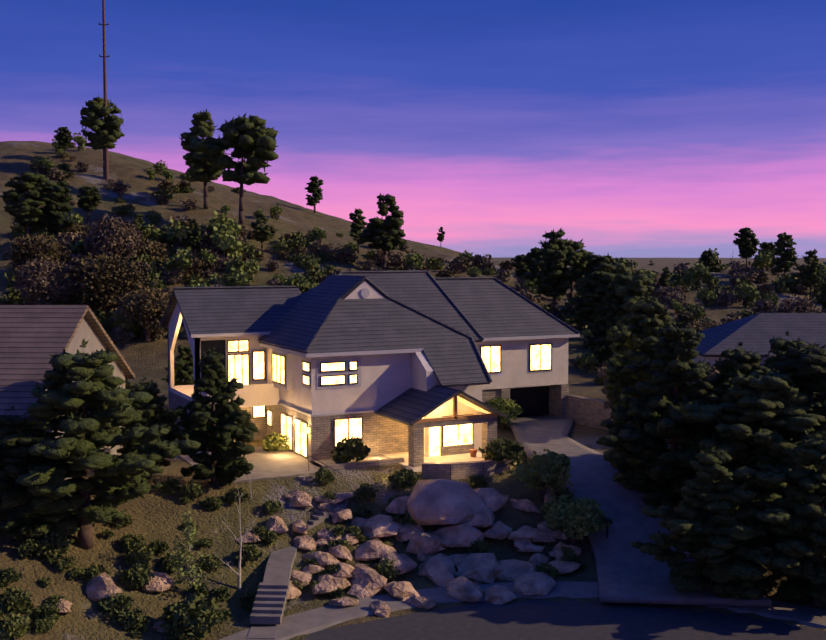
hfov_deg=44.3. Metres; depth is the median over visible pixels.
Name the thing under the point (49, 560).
ground cover foliage
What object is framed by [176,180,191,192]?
brush
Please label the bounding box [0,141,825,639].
terrain
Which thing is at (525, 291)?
brush
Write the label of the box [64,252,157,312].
bush
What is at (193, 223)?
hill pine
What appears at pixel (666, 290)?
brush
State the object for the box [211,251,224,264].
brush
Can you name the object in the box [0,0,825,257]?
sky
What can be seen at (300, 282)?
brush
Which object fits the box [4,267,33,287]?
brush
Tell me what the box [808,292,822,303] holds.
brush
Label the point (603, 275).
hill pine
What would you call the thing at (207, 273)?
brush
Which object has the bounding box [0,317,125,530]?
neighbour house walls
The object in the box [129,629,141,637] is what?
ground cover foliage
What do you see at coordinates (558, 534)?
rockery
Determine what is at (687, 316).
brush
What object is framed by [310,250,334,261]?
brush
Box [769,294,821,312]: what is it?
bush
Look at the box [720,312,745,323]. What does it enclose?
brush
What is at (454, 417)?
porch wood
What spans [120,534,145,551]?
yard shrub foliage
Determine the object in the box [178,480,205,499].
bush
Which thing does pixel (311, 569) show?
rockery
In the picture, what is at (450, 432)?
window glass
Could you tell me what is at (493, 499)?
boulder
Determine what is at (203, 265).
brush
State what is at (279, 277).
brush
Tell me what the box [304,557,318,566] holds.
ground cover foliage
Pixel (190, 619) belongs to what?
yard shrub foliage
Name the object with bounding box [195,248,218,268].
brush
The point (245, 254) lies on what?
brush
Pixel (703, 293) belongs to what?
brush
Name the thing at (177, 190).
brush
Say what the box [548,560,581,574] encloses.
boulder
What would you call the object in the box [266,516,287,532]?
boulder
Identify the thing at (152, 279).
brush
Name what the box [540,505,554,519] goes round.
ground cover foliage
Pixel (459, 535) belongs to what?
boulder
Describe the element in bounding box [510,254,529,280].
hill pine
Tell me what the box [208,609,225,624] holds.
ground cover foliage
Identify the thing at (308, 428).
lamp glass
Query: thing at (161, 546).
ground cover foliage
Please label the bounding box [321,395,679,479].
garden walls
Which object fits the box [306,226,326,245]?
brush
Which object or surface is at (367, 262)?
brush
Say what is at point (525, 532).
boulder
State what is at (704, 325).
bush
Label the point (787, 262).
hill pine
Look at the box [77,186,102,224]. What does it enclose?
hill pine
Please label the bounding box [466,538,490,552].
ground cover foliage
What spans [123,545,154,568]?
yard shrub foliage
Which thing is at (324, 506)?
rockery
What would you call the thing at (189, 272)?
brush
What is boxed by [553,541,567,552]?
boulder
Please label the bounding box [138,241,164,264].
brush
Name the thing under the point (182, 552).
green aspen tree
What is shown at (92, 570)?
ground cover foliage
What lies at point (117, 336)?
brush
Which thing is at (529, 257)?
hill pine
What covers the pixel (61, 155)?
brush
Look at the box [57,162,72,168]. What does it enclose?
brush
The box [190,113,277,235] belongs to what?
hill pine
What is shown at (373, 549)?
boulder
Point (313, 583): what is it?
ground cover foliage
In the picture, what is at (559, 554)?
rockery
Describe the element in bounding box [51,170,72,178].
brush
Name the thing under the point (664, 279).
hill pine
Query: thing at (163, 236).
brush
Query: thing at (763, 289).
brush
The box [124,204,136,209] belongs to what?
brush
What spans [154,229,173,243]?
brush
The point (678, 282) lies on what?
brush
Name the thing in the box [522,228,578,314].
hill pine
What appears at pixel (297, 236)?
brush
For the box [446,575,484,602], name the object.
boulder
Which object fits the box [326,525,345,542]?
yard shrub foliage
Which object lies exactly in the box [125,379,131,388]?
yard pine
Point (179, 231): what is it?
brush
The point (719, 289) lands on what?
brush
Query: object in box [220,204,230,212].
brush
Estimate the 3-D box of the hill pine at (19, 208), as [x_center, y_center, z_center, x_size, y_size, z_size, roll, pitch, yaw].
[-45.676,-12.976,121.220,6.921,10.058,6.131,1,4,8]
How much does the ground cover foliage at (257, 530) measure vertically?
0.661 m
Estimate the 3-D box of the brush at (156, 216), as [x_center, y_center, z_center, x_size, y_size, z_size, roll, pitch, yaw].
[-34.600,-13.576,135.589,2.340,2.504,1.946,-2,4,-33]
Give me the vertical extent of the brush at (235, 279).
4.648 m
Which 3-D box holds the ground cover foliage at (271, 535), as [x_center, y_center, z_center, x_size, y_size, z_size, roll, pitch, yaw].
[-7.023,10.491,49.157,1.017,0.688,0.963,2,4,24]
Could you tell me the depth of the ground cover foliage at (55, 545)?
42.66 m
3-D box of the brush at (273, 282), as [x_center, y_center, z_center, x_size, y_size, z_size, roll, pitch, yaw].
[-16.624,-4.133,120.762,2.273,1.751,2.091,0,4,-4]
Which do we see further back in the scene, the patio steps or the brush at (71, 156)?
the brush at (71, 156)
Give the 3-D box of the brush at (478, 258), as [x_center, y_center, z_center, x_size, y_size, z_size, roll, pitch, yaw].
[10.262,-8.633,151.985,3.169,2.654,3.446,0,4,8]
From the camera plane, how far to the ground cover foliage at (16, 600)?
38.74 m
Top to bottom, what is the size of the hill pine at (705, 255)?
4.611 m
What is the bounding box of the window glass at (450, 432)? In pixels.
[228,341,550,456]
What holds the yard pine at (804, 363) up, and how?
on the terrain
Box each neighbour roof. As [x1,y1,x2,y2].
[0,305,134,418]
[693,313,825,356]
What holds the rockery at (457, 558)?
on the terrain
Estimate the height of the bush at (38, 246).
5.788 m
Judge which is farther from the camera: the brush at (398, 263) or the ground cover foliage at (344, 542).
the brush at (398, 263)
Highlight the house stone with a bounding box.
[168,384,568,466]
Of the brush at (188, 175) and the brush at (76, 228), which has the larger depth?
the brush at (188, 175)
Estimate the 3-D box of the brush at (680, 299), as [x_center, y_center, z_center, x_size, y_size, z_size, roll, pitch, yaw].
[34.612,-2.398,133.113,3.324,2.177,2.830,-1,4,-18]
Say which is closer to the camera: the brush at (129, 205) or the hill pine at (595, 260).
the hill pine at (595, 260)
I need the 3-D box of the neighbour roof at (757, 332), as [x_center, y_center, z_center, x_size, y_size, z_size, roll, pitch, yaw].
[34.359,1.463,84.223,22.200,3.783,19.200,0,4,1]
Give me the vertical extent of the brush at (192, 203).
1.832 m
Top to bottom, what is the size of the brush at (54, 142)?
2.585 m
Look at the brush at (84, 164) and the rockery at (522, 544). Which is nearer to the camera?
the rockery at (522, 544)
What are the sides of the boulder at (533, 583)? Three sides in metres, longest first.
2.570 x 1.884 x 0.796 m
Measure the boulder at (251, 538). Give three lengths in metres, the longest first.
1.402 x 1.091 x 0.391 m
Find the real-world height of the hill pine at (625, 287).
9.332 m
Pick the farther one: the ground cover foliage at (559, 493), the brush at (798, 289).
the brush at (798, 289)
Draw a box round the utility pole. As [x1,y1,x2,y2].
[99,0,109,179]
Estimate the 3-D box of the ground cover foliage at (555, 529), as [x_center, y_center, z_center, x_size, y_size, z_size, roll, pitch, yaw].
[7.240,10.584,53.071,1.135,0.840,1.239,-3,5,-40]
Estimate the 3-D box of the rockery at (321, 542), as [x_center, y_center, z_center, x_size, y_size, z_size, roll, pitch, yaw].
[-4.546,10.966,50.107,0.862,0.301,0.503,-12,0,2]
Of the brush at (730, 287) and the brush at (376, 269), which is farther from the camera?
the brush at (730, 287)
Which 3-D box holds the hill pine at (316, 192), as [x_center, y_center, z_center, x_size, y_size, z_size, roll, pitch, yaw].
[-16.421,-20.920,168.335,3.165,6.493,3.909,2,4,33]
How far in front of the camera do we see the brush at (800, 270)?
161.46 m
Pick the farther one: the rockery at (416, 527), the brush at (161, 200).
the brush at (161, 200)
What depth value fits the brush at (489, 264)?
149.53 m
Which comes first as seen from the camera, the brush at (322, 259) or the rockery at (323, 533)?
the rockery at (323, 533)
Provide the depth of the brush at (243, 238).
131.17 m
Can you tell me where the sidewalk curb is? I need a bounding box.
[219,581,825,639]
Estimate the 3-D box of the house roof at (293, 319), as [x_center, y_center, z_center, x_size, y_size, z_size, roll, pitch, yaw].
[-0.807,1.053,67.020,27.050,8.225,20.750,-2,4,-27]
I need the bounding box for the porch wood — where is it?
[416,395,496,422]
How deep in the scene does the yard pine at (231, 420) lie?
51.82 m
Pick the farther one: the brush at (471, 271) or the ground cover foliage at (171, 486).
the brush at (471, 271)
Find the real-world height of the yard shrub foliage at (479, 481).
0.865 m
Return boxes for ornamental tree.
[487,396,522,428]
[512,449,573,502]
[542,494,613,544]
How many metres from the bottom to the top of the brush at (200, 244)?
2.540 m
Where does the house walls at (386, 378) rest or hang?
on the terrain
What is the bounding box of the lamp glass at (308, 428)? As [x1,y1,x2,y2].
[288,419,309,432]
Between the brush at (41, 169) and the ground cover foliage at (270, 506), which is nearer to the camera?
the ground cover foliage at (270, 506)
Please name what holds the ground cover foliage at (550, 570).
on the terrain
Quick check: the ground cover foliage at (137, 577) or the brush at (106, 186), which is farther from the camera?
the brush at (106, 186)
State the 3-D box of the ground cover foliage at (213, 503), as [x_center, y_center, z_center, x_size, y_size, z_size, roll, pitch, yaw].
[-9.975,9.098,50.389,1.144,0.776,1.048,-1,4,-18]
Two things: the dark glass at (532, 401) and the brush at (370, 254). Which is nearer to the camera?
the dark glass at (532, 401)
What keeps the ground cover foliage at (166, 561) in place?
on the terrain
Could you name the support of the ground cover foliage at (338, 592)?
on the terrain
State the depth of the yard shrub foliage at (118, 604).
41.11 m
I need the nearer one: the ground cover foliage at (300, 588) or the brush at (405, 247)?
the ground cover foliage at (300, 588)
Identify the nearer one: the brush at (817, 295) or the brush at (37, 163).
the brush at (817, 295)
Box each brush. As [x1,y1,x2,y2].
[0,287,31,304]
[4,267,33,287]
[8,234,17,244]
[10,222,44,239]
[29,228,55,240]
[30,155,46,172]
[30,224,64,237]
[37,166,46,174]
[41,156,55,175]
[45,166,66,178]
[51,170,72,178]
[52,138,63,152]
[54,231,83,249]
[54,232,77,250]
[55,151,69,157]
[55,253,86,267]
[56,164,70,170]
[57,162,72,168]
[60,223,89,239]
[60,300,84,304]
[67,211,83,224]
[69,155,76,160]
[69,239,87,254]
[73,132,86,150]
[74,162,88,171]
[91,306,104,313]
[93,310,111,322]
[101,316,136,338]
[102,183,110,188]
[105,307,124,327]
[106,178,115,185]
[108,326,134,342]
[109,180,131,191]
[110,311,134,337]
[111,205,134,214]
[113,197,125,202]
[123,252,164,269]
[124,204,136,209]
[132,261,150,276]
[132,322,160,335]
[133,264,160,283]
[137,240,166,258]
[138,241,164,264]
[140,224,159,241]
[141,276,166,288]
[142,325,165,340]
[144,281,165,290]
[145,210,161,225]
[146,167,155,179]
[149,189,174,199]
[152,287,172,295]
[153,160,167,175]
[153,224,170,241]
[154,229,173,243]
[155,196,167,204]
[157,179,175,192]
[161,267,185,283]
[162,168,173,179]
[162,247,192,282]
[163,257,196,278]
[164,215,189,226]
[164,243,173,249]
[165,218,194,248]
[167,247,184,256]
[169,185,181,192]
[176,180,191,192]
[176,249,200,269]
[180,171,194,180]
[180,198,196,209]
[182,186,195,192]
[183,274,204,284]
[185,278,204,286]
[186,278,215,286]
[191,250,213,262]
[192,259,212,275]
[194,241,211,251]
[195,222,209,233]
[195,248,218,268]
[197,234,223,251]
[201,230,210,235]
[202,263,216,271]
[202,273,219,284]
[203,269,219,278]
[204,244,220,251]
[204,278,223,286]
[207,185,214,191]
[209,216,234,235]
[210,226,243,259]
[211,210,242,235]
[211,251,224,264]
[211,283,224,286]
[215,266,249,286]
[216,256,233,271]
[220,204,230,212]
[224,234,246,252]
[225,254,256,280]
[230,187,245,192]
[235,251,249,261]
[237,224,247,237]
[241,238,254,247]
[241,244,261,258]
[247,230,255,239]
[248,247,264,260]
[248,257,259,281]
[253,208,262,218]
[255,224,274,239]
[265,260,278,271]
[265,278,282,285]
[270,204,283,219]
[272,238,305,252]
[272,239,285,252]
[272,273,285,285]
[277,250,290,259]
[278,233,296,246]
[283,272,298,285]
[284,273,309,293]
[285,231,316,246]
[289,253,303,261]
[292,248,303,254]
[294,254,320,268]
[304,267,332,282]
[305,258,317,271]
[305,280,318,289]
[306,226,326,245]
[310,239,327,251]
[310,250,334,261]
[316,255,327,262]
[318,243,341,257]
[319,274,329,283]
[322,264,336,273]
[332,268,350,274]
[335,248,357,263]
[341,240,357,257]
[357,259,375,270]
[363,264,376,270]
[364,249,379,257]
[371,250,394,266]
[371,267,381,270]
[387,251,402,257]
[390,256,405,269]
[398,237,406,249]
[399,244,409,251]
[402,250,424,270]
[406,265,421,270]
[425,257,444,269]
[436,269,455,276]
[445,258,465,272]
[451,256,472,271]
[457,250,472,262]
[466,266,481,276]
[469,260,480,268]
[472,254,491,269]
[480,261,494,271]
[482,267,496,274]
[493,268,510,281]
[499,260,512,269]
[514,276,527,289]
[520,288,538,301]
[522,278,541,297]
[541,301,557,307]
[542,305,559,317]
[554,313,572,323]
[559,311,572,319]
[565,295,583,306]
[569,358,579,368]
[574,322,583,328]
[575,351,598,372]
[582,325,592,350]
[593,376,604,384]
[596,360,605,370]
[597,367,606,384]
[604,353,619,367]
[614,257,630,271]
[615,258,637,274]
[633,269,653,275]
[635,269,656,285]
[648,286,662,297]
[652,275,659,286]
[654,286,683,304]
[657,273,688,286]
[659,280,690,292]
[664,294,686,308]
[669,263,691,277]
[671,285,686,294]
[671,286,688,295]
[672,299,683,313]
[674,310,698,326]
[679,302,704,322]
[681,262,709,288]
[689,304,707,318]
[696,286,717,306]
[698,248,718,266]
[701,272,719,289]
[707,286,740,302]
[709,260,729,271]
[714,289,738,305]
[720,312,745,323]
[721,316,740,323]
[722,285,742,301]
[729,260,750,274]
[729,272,754,285]
[734,278,760,308]
[736,310,757,317]
[740,266,765,282]
[750,249,774,275]
[750,299,775,312]
[753,252,779,269]
[755,284,774,296]
[756,275,768,283]
[762,291,779,309]
[770,266,782,275]
[771,277,799,288]
[772,285,788,293]
[775,273,809,291]
[791,263,810,274]
[794,285,808,294]
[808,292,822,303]
[812,262,825,292]
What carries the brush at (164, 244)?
on the terrain
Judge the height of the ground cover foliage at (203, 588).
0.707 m
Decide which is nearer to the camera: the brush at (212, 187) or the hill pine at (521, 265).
the hill pine at (521, 265)
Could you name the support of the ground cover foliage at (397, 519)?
on the terrain
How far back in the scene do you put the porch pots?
59.60 m
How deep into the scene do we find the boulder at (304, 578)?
46.68 m
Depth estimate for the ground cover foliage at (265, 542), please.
48.96 m
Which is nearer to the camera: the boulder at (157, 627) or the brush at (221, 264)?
the boulder at (157, 627)
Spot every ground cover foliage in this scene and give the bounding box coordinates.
[0,567,21,588]
[0,586,31,614]
[16,598,33,613]
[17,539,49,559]
[30,619,47,633]
[33,531,74,557]
[33,604,52,618]
[38,577,51,587]
[40,616,54,631]
[44,556,57,565]
[44,594,66,604]
[52,555,76,571]
[68,567,89,579]
[81,563,111,582]
[101,529,113,537]
[108,519,124,529]
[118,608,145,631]
[119,562,154,588]
[121,514,134,525]
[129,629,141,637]
[135,614,150,632]
[148,540,169,553]
[159,551,183,572]
[160,478,179,495]
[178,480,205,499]
[179,496,191,503]
[181,520,193,530]
[188,582,209,596]
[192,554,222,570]
[194,537,213,547]
[201,496,223,509]
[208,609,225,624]
[209,586,230,600]
[218,477,232,485]
[219,609,230,619]
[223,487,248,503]
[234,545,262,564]
[237,590,256,610]
[251,525,269,535]
[260,530,276,543]
[262,500,283,515]
[262,536,274,544]
[292,580,307,591]
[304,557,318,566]
[311,580,320,588]
[319,491,337,504]
[323,564,340,574]
[327,587,344,598]
[328,538,351,550]
[341,525,362,538]
[353,504,371,517]
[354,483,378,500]
[355,507,372,517]
[359,535,369,541]
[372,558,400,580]
[387,495,399,504]
[388,471,411,488]
[392,515,403,524]
[403,511,417,524]
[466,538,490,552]
[536,562,559,578]
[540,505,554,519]
[541,517,559,530]
[554,489,573,501]
[573,560,586,571]
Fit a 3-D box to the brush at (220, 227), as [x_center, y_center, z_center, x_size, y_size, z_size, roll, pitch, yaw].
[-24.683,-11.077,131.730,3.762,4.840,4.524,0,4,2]
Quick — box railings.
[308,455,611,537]
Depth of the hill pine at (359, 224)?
141.44 m
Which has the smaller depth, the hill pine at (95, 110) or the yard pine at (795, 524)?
the yard pine at (795, 524)
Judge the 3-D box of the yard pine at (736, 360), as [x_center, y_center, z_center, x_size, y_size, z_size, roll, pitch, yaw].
[17.710,5.030,55.109,5.862,7.899,6.245,-2,4,-27]
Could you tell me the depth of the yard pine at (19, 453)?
42.26 m
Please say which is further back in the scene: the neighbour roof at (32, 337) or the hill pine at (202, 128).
the hill pine at (202, 128)
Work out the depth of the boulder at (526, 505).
53.93 m
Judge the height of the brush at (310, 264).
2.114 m
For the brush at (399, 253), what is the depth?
141.28 m
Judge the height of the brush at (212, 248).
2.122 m
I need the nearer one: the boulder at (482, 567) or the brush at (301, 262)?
the boulder at (482, 567)
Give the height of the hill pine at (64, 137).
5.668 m
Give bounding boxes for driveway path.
[505,414,771,606]
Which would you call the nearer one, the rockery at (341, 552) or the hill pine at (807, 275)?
the rockery at (341, 552)
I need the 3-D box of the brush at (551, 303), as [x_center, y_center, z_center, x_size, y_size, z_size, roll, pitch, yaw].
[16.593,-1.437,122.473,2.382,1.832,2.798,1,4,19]
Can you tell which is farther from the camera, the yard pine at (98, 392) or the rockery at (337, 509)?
the rockery at (337, 509)
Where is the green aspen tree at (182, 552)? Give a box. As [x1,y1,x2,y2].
[170,508,206,594]
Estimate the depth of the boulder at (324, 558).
48.45 m
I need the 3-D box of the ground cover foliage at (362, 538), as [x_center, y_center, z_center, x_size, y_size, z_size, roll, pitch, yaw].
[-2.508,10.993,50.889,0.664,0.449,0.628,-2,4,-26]
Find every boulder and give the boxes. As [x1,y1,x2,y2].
[49,598,71,612]
[86,572,121,600]
[142,572,174,591]
[153,620,172,631]
[236,532,261,542]
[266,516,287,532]
[285,490,312,506]
[287,580,301,598]
[290,569,311,587]
[292,535,316,549]
[300,551,339,565]
[311,574,350,594]
[314,495,334,503]
[329,597,358,605]
[330,508,351,522]
[343,533,361,544]
[346,577,383,598]
[355,538,397,560]
[359,514,400,538]
[369,601,390,617]
[378,553,416,574]
[383,581,419,600]
[386,496,408,513]
[405,596,437,608]
[406,531,444,553]
[407,479,485,524]
[425,553,455,586]
[432,523,483,546]
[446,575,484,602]
[456,553,502,582]
[462,507,494,527]
[473,488,506,511]
[484,520,511,539]
[485,585,516,604]
[494,559,536,581]
[508,525,545,539]
[510,499,540,513]
[514,572,555,595]
[528,553,548,566]
[532,530,556,541]
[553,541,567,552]
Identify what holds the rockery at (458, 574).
on the terrain
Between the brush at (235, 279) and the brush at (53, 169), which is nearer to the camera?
the brush at (235, 279)
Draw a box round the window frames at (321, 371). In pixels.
[227,339,551,458]
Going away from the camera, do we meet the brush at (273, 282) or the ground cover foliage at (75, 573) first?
the ground cover foliage at (75, 573)
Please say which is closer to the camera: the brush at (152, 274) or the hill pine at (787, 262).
the brush at (152, 274)
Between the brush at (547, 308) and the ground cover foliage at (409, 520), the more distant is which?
the brush at (547, 308)
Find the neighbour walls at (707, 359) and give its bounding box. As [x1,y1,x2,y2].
[691,355,767,382]
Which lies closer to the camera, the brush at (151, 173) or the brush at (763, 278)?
the brush at (763, 278)
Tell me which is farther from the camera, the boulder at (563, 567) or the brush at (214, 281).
the brush at (214, 281)
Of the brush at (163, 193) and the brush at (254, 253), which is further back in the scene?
the brush at (163, 193)
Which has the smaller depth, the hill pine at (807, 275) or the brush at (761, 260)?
the hill pine at (807, 275)
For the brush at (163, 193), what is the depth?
148.12 m
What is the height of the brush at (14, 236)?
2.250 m
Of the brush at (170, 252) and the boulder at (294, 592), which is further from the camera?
the brush at (170, 252)
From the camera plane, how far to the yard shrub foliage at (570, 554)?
50.55 m
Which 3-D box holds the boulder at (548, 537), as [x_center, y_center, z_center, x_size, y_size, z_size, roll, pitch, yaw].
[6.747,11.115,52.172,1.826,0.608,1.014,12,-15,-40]
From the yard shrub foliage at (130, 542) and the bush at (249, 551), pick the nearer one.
the yard shrub foliage at (130, 542)
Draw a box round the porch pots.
[469,449,476,456]
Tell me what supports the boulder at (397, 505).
on the terrain
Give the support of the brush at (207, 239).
on the terrain
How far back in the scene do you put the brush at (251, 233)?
139.08 m
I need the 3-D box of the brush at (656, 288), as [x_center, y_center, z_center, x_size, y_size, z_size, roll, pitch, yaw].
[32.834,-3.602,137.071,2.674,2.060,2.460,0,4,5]
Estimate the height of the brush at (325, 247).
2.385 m
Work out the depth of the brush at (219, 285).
112.82 m
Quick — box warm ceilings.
[180,319,489,412]
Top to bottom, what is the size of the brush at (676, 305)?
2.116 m
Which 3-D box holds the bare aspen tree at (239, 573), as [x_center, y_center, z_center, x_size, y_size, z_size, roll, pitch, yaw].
[-7.832,9.674,45.368,1.858,5.232,1.854,0,4,-7]
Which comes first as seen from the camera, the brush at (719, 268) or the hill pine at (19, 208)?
the hill pine at (19, 208)
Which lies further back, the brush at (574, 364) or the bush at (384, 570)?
the brush at (574, 364)
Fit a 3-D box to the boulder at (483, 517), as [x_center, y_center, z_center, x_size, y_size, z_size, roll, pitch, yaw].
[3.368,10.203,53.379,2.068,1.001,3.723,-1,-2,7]
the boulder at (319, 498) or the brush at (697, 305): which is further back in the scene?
the brush at (697, 305)
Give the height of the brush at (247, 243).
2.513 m
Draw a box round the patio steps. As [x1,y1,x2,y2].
[178,446,412,638]
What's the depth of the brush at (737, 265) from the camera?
159.80 m
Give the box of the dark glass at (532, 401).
[201,340,548,417]
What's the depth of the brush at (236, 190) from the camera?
165.13 m
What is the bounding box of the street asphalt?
[304,599,825,639]
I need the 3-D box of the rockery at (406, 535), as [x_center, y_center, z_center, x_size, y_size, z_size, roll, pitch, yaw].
[-0.228,10.959,51.875,1.507,0.541,1.227,-12,-10,-10]
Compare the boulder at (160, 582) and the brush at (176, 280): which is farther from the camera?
the brush at (176, 280)
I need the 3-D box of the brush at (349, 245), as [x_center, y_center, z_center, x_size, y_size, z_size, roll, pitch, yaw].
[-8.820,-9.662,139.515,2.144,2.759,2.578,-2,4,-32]
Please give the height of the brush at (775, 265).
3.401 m
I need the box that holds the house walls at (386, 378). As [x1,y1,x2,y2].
[167,281,567,471]
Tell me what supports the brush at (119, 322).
on the terrain
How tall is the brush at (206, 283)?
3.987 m
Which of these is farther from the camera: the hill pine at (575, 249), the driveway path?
the hill pine at (575, 249)
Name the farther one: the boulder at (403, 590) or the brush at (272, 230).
the brush at (272, 230)
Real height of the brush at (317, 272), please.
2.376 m
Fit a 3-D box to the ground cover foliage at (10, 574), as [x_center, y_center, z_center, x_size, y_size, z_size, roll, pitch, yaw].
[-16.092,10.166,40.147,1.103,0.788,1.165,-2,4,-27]
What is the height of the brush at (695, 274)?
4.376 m
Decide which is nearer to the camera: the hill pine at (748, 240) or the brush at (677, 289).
the brush at (677, 289)
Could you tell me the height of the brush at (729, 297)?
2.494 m
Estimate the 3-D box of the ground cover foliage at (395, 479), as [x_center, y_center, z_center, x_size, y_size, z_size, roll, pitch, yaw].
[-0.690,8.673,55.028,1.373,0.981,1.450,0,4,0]
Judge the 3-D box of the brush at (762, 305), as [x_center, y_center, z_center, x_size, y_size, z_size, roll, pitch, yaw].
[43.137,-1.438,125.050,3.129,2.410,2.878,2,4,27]
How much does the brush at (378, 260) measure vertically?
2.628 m
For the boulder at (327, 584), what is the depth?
46.56 m
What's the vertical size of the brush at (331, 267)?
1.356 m
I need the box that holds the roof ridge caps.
[173,270,578,393]
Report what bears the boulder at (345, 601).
on the terrain
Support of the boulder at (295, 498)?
on the terrain
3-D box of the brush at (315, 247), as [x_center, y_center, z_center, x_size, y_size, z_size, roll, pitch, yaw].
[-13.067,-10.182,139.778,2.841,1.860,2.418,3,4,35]
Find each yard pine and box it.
[0,339,200,549]
[0,406,65,541]
[112,377,188,483]
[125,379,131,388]
[161,342,193,385]
[165,347,259,485]
[582,288,624,367]
[596,318,733,508]
[604,298,708,417]
[630,444,781,600]
[677,369,825,525]
[684,341,769,480]
[711,341,825,497]
[748,429,825,605]
[763,331,821,392]
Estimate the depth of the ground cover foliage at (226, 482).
52.79 m
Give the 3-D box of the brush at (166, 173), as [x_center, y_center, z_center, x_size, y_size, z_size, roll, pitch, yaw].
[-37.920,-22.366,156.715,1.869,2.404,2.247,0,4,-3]
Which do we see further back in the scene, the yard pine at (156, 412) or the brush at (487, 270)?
the brush at (487, 270)
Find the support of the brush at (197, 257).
on the terrain
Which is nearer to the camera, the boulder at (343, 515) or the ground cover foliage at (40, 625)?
the ground cover foliage at (40, 625)
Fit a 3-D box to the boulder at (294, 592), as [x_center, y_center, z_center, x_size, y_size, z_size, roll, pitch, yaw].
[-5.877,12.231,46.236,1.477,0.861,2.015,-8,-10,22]
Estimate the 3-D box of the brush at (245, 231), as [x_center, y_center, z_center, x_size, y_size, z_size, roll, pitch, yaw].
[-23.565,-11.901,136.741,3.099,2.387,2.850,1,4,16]
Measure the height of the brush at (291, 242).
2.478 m
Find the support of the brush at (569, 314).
on the terrain
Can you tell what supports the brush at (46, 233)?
on the terrain
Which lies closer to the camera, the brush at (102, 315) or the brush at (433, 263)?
the brush at (102, 315)
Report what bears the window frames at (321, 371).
attached to the house walls at (386, 378)
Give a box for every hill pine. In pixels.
[0,170,57,235]
[41,178,74,240]
[54,127,73,161]
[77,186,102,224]
[80,95,124,177]
[131,213,150,239]
[179,109,226,208]
[182,218,201,250]
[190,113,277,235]
[250,213,272,251]
[305,176,322,212]
[349,208,367,252]
[359,193,405,269]
[436,227,445,246]
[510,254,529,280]
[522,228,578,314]
[524,247,543,302]
[542,238,594,308]
[559,276,600,341]
[583,254,616,304]
[587,261,639,311]
[606,270,658,327]
[657,267,672,288]
[700,249,714,270]
[733,227,759,272]
[758,241,775,270]
[771,232,798,275]
[792,249,825,298]
[815,278,825,308]
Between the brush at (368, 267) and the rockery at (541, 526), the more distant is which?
the brush at (368, 267)
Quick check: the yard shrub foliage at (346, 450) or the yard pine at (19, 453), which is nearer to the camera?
the yard pine at (19, 453)
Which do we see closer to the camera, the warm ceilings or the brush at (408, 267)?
the warm ceilings
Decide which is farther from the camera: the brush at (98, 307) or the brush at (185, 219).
the brush at (185, 219)
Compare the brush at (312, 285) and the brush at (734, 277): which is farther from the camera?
the brush at (734, 277)
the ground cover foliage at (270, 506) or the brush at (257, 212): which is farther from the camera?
the brush at (257, 212)
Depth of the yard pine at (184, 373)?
79.20 m
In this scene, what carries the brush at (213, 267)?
on the terrain
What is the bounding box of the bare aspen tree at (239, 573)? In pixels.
[216,477,257,589]
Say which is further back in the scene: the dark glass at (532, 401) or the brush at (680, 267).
the brush at (680, 267)
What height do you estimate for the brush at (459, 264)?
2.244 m
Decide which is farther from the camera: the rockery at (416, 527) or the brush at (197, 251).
the brush at (197, 251)
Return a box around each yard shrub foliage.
[0,612,31,639]
[28,603,59,623]
[96,592,133,622]
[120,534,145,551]
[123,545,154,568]
[159,591,222,639]
[262,432,290,451]
[314,467,335,483]
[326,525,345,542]
[329,436,370,463]
[398,468,418,486]
[467,474,487,488]
[478,437,526,465]
[558,546,577,561]
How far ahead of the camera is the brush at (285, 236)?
140.11 m
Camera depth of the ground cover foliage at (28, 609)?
39.21 m
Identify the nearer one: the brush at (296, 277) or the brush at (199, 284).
the brush at (199, 284)
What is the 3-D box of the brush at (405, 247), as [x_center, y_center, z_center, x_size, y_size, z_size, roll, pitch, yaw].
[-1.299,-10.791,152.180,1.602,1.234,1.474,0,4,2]
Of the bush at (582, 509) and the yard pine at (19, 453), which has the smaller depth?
the yard pine at (19, 453)
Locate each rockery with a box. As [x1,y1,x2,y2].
[292,520,307,533]
[302,564,324,573]
[315,538,329,546]
[317,528,346,540]
[318,503,330,511]
[328,544,351,560]
[331,492,353,504]
[331,507,343,514]
[332,562,355,577]
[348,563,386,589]
[351,517,366,526]
[394,529,419,541]
[397,524,408,532]
[403,524,423,531]
[417,551,438,561]
[417,570,428,576]
[449,554,469,568]
[454,571,471,580]
[514,539,530,550]
[516,543,543,551]
[537,522,553,532]
[544,487,554,502]
[548,551,555,556]
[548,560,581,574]
[552,529,569,539]
[555,547,570,561]
[563,545,581,556]
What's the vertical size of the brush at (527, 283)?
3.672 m
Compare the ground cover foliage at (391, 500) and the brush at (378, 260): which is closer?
the ground cover foliage at (391, 500)
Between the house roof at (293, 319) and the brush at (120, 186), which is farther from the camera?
the brush at (120, 186)
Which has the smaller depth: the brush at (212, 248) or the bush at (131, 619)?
the bush at (131, 619)
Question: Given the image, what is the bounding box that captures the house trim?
[191,288,579,416]
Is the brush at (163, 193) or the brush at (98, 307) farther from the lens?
the brush at (163, 193)
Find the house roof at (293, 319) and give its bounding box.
[159,273,576,425]
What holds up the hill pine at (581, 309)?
on the terrain
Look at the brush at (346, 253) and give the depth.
136.25 m
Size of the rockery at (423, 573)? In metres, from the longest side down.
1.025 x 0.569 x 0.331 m
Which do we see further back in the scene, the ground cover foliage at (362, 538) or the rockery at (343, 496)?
the rockery at (343, 496)

